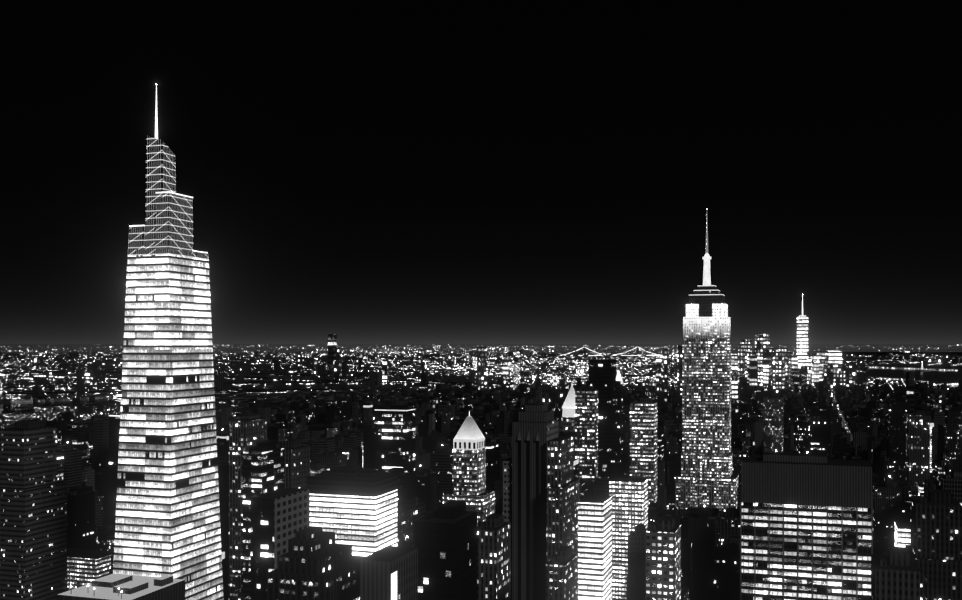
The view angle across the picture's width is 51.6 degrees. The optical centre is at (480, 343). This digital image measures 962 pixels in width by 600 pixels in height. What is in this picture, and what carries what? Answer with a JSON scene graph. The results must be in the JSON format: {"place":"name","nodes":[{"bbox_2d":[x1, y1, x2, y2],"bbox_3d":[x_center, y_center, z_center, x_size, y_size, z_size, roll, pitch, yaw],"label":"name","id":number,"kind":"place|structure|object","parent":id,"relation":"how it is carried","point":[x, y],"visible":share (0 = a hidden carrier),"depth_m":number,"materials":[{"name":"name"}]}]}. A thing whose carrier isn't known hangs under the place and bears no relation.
{"place":"outdoors","nodes":[
{"label":"outdoors","id":0,"kind":"place"},
{"bbox_2d":[0,397,120,413],"bbox_3d":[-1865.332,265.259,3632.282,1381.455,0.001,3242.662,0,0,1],"label":"river water","id":1,"kind":"structure","parent":0,"point":[19,408],"depth_m":4331.88,"materials":[{"name":"black liquid"}]},
{"bbox_2d":[57,574,184,599],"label":"building rooftop","id":2,"kind":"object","parent":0,"point":[125,587],"depth_m":487.89,"materials":[{"name":"concrete"}]},
{"bbox_2d":[0,344,953,439],"bbox_3d":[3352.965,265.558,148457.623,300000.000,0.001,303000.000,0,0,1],"label":"ground","id":3,"kind":"structure","parent":0,"point":[844,425],"depth_m":272884.97,"materials":[{"name":"black"}]},
{"bbox_2d":[0,420,66,599],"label":"building","id":4,"kind":"structure","parent":3,"relation":"on","point":[33,528],"depth_m":704.22,"materials":[{"name":"concrete"}]},
{"bbox_2d":[67,548,110,588],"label":"office building","id":5,"kind":"structure","parent":3,"relation":"on","point":[86,566],"depth_m":902.74,"materials":[{"name":"concrete"}]},
{"bbox_2d":[109,414,119,524],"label":"building","id":6,"kind":"structure","parent":3,"relation":"on","point":[114,426],"depth_m":1309.35,"materials":[{"name":"metal"}]},
{"bbox_2d":[113,83,223,599],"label":"skyscraper","id":7,"kind":"structure","parent":3,"relation":"on","point":[167,522],"depth_m":591.20,"materials":[{"name":"glass"}]},
{"bbox_2d":[229,413,266,599],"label":"high-rise building","id":8,"kind":"structure","parent":3,"relation":"on","point":[247,431],"depth_m":760.81,"materials":[{"name":"concrete"}]},
{"bbox_2d":[243,441,283,599],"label":"building","id":9,"kind":"structure","parent":3,"relation":"on","point":[263,467],"depth_m":640.60,"materials":[{"name":"concrete"}]},
{"bbox_2d":[251,488,308,599],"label":"building","id":10,"kind":"structure","parent":3,"relation":"on","point":[279,518],"depth_m":449.14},
{"bbox_2d":[276,439,309,488],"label":"building","id":11,"kind":"structure","parent":3,"relation":"on","point":[296,463],"depth_m":725.55,"materials":[{"name":"concrete"}]},
{"bbox_2d":[266,527,363,599],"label":"stepped building","id":12,"kind":"structure","parent":3,"relation":"on","point":[315,563],"depth_m":346.69,"materials":[{"name":"concrete"}]},
{"bbox_2d":[306,467,396,556],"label":"office building","id":13,"kind":"structure","parent":3,"relation":"on","point":[356,508],"depth_m":598.44,"materials":[{"name":"concrete"}]},
{"bbox_2d":[360,546,417,599],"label":"ribbed block","id":14,"kind":"structure","parent":3,"relation":"on","point":[389,573],"depth_m":333.48,"materials":[{"name":"concrete"}]},
{"bbox_2d":[375,405,414,472],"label":"office building","id":15,"kind":"structure","parent":3,"relation":"on","point":[394,435],"depth_m":1249.66,"materials":[{"name":"glass"}]},
{"bbox_2d":[415,501,476,599],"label":"building","id":16,"kind":"structure","parent":3,"relation":"on","point":[446,539],"depth_m":397.71,"materials":[{"name":"glass"}]},
{"bbox_2d":[443,411,494,525],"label":"pyramid roof tower","id":17,"kind":"structure","parent":3,"relation":"on","point":[469,467],"depth_m":866.71,"materials":[{"name":"concrete"}]},
{"bbox_2d":[0,334,961,599],"bbox_3d":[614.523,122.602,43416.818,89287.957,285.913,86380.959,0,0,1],"label":"city blocks","id":18,"kind":"structure","parent":3,"relation":"on","point":[332,428],"depth_m":2115.61,"materials":[{"name":"concrete"}]},
{"bbox_2d":[0,344,961,409],"bbox_3d":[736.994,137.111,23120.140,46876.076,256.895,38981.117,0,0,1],"label":"distant blocks","id":19,"kind":"structure","parent":3,"relation":"on","point":[75,366],"depth_m":10858.75,"materials":[{"name":"concrete"}]},
{"bbox_2d":[477,514,510,599],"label":"office building","id":20,"kind":"structure","parent":3,"relation":"on","point":[493,556],"depth_m":516.57,"materials":[{"name":"concrete"}]},
{"bbox_2d":[503,404,579,599],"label":"skyscraper","id":21,"kind":"structure","parent":3,"relation":"on","point":[541,491],"depth_m":614.97,"materials":[{"name":"concrete"}]},
{"bbox_2d":[546,546,577,599],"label":"building","id":22,"kind":"structure","parent":3,"relation":"on","point":[562,574],"depth_m":477.44,"materials":[{"name":"concrete"}]},
{"bbox_2d":[575,386,597,481],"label":"building","id":23,"kind":"structure","parent":3,"relation":"on","point":[586,426],"depth_m":1493.04,"materials":[{"name":"concrete"}]},
{"bbox_2d":[578,489,611,599],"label":"high-rise building","id":24,"kind":"structure","parent":3,"relation":"on","point":[594,544],"depth_m":634.07,"materials":[{"name":"concrete"}]},
{"bbox_2d":[589,359,615,477],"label":"building","id":25,"kind":"structure","parent":3,"relation":"on","point":[602,375],"depth_m":1689.63,"materials":[{"name":"glass"}]},
{"bbox_2d":[564,347,661,357],"bbox_3d":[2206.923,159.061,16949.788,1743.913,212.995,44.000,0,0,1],"label":"suspension bridge","id":26,"kind":"structure","parent":3,"relation":"on","point":[637,355],"depth_m":16927.59,"materials":[{"name":"metal"}]},
{"bbox_2d":[611,381,622,478],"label":"dark tower","id":27,"kind":"structure","parent":3,"relation":"on","point":[616,428],"depth_m":1492.26,"materials":[{"name":"concrete"}]},
{"bbox_2d":[616,370,622,383],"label":"lit spire","id":28,"kind":"structure","parent":3,"relation":"on","point":[618,377],"depth_m":2295.02,"materials":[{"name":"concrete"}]},
{"bbox_2d":[609,477,647,599],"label":"building","id":29,"kind":"structure","parent":3,"relation":"on","point":[629,505],"depth_m":794.24,"materials":[{"name":"concrete"}]},
{"bbox_2d":[630,398,656,504],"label":"skyscraper","id":30,"kind":"structure","parent":3,"relation":"on","point":[643,437],"depth_m":1141.79,"materials":[{"name":"concrete"}]},
{"bbox_2d":[646,517,680,599],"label":"grid block","id":31,"kind":"structure","parent":3,"relation":"on","point":[663,558],"depth_m":554.23,"materials":[{"name":"concrete"}]},
{"bbox_2d":[675,219,738,511],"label":"skyscraper","id":32,"kind":"structure","parent":3,"relation":"on","point":[706,476],"depth_m":1284.72,"materials":[{"name":"concrete"}]},
{"bbox_2d":[763,394,782,453],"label":"tower","id":33,"kind":"structure","parent":3,"relation":"on","point":[773,423],"depth_m":1486.31,"materials":[{"name":"concrete"}]},
{"bbox_2d":[797,294,807,383],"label":"skyscraper","id":34,"kind":"structure","parent":3,"relation":"on","point":[802,337],"depth_m":5590.15,"materials":[{"name":"glass"}]},
{"bbox_2d":[740,452,872,599],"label":"slab tower","id":35,"kind":"structure","parent":3,"relation":"on","point":[806,526],"depth_m":611.65,"materials":[{"name":"concrete"}]},
{"bbox_2d":[811,405,830,454],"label":"tower","id":36,"kind":"structure","parent":3,"relation":"on","point":[820,429],"depth_m":1335.66,"materials":[{"name":"concrete"}]},
{"bbox_2d":[871,546,919,599],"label":"building","id":37,"kind":"structure","parent":3,"relation":"on","point":[895,573],"depth_m":413.55,"materials":[{"name":"concrete"}]},
{"bbox_2d":[888,398,908,480],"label":"high-rise building","id":38,"kind":"structure","parent":3,"relation":"on","point":[898,409],"depth_m":1482.91,"materials":[{"name":"concrete"}]},
{"bbox_2d":[894,522,909,546],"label":"lit block","id":39,"kind":"structure","parent":3,"relation":"on","point":[901,534],"depth_m":631.25,"materials":[{"name":"metal"}]},
{"bbox_2d":[906,411,929,492],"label":"tower","id":40,"kind":"structure","parent":3,"relation":"on","point":[917,447],"depth_m":1283.62,"materials":[{"name":"concrete"}]},
{"bbox_2d":[917,360,939,371],"bbox_3d":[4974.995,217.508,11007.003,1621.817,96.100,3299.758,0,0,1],"label":"statue and terminal lights","id":41,"kind":"object","parent":3,"relation":"on","point":[921,370],"visible":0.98,"depth_m":9409.76,"materials":[{"name":"concrete"}]},
{"bbox_2d":[906,489,961,599],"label":"stone tower","id":42,"kind":"structure","parent":3,"relation":"on","point":[934,547],"depth_m":509.83,"materials":[{"name":"concrete"}]},
{"bbox_2d":[938,470,961,504],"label":"building","id":43,"kind":"structure","parent":3,"relation":"on","point":[952,483],"depth_m":789.56,"materials":[{"name":"concrete"}]},
{"bbox_2d":[945,407,961,473],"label":"tower","id":44,"kind":"structure","parent":3,"relation":"on","point":[953,438],"depth_m":1382.19,"materials":[{"name":"concrete"}]},
{"bbox_2d":[0,0,961,343],"label":"sky","id":45,"kind":"structure","parent":0,"point":[357,171],"materials":[{"name":"black"}]},
{"bbox_2d":[559,385,574,433],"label":"pointed tower","id":46,"kind":"structure","parent":0,"point":[568,412],"depth_m":2091.99,"materials":[{"name":"concrete"}]},
{"bbox_2d":[867,364,961,387],"bbox_3d":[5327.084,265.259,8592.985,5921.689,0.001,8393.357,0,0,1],"label":"harbour water","id":47,"kind":"structure","parent":0,"point":[943,376],"depth_m":8812.79,"materials":[{"name":"black liquid"}]}
]}

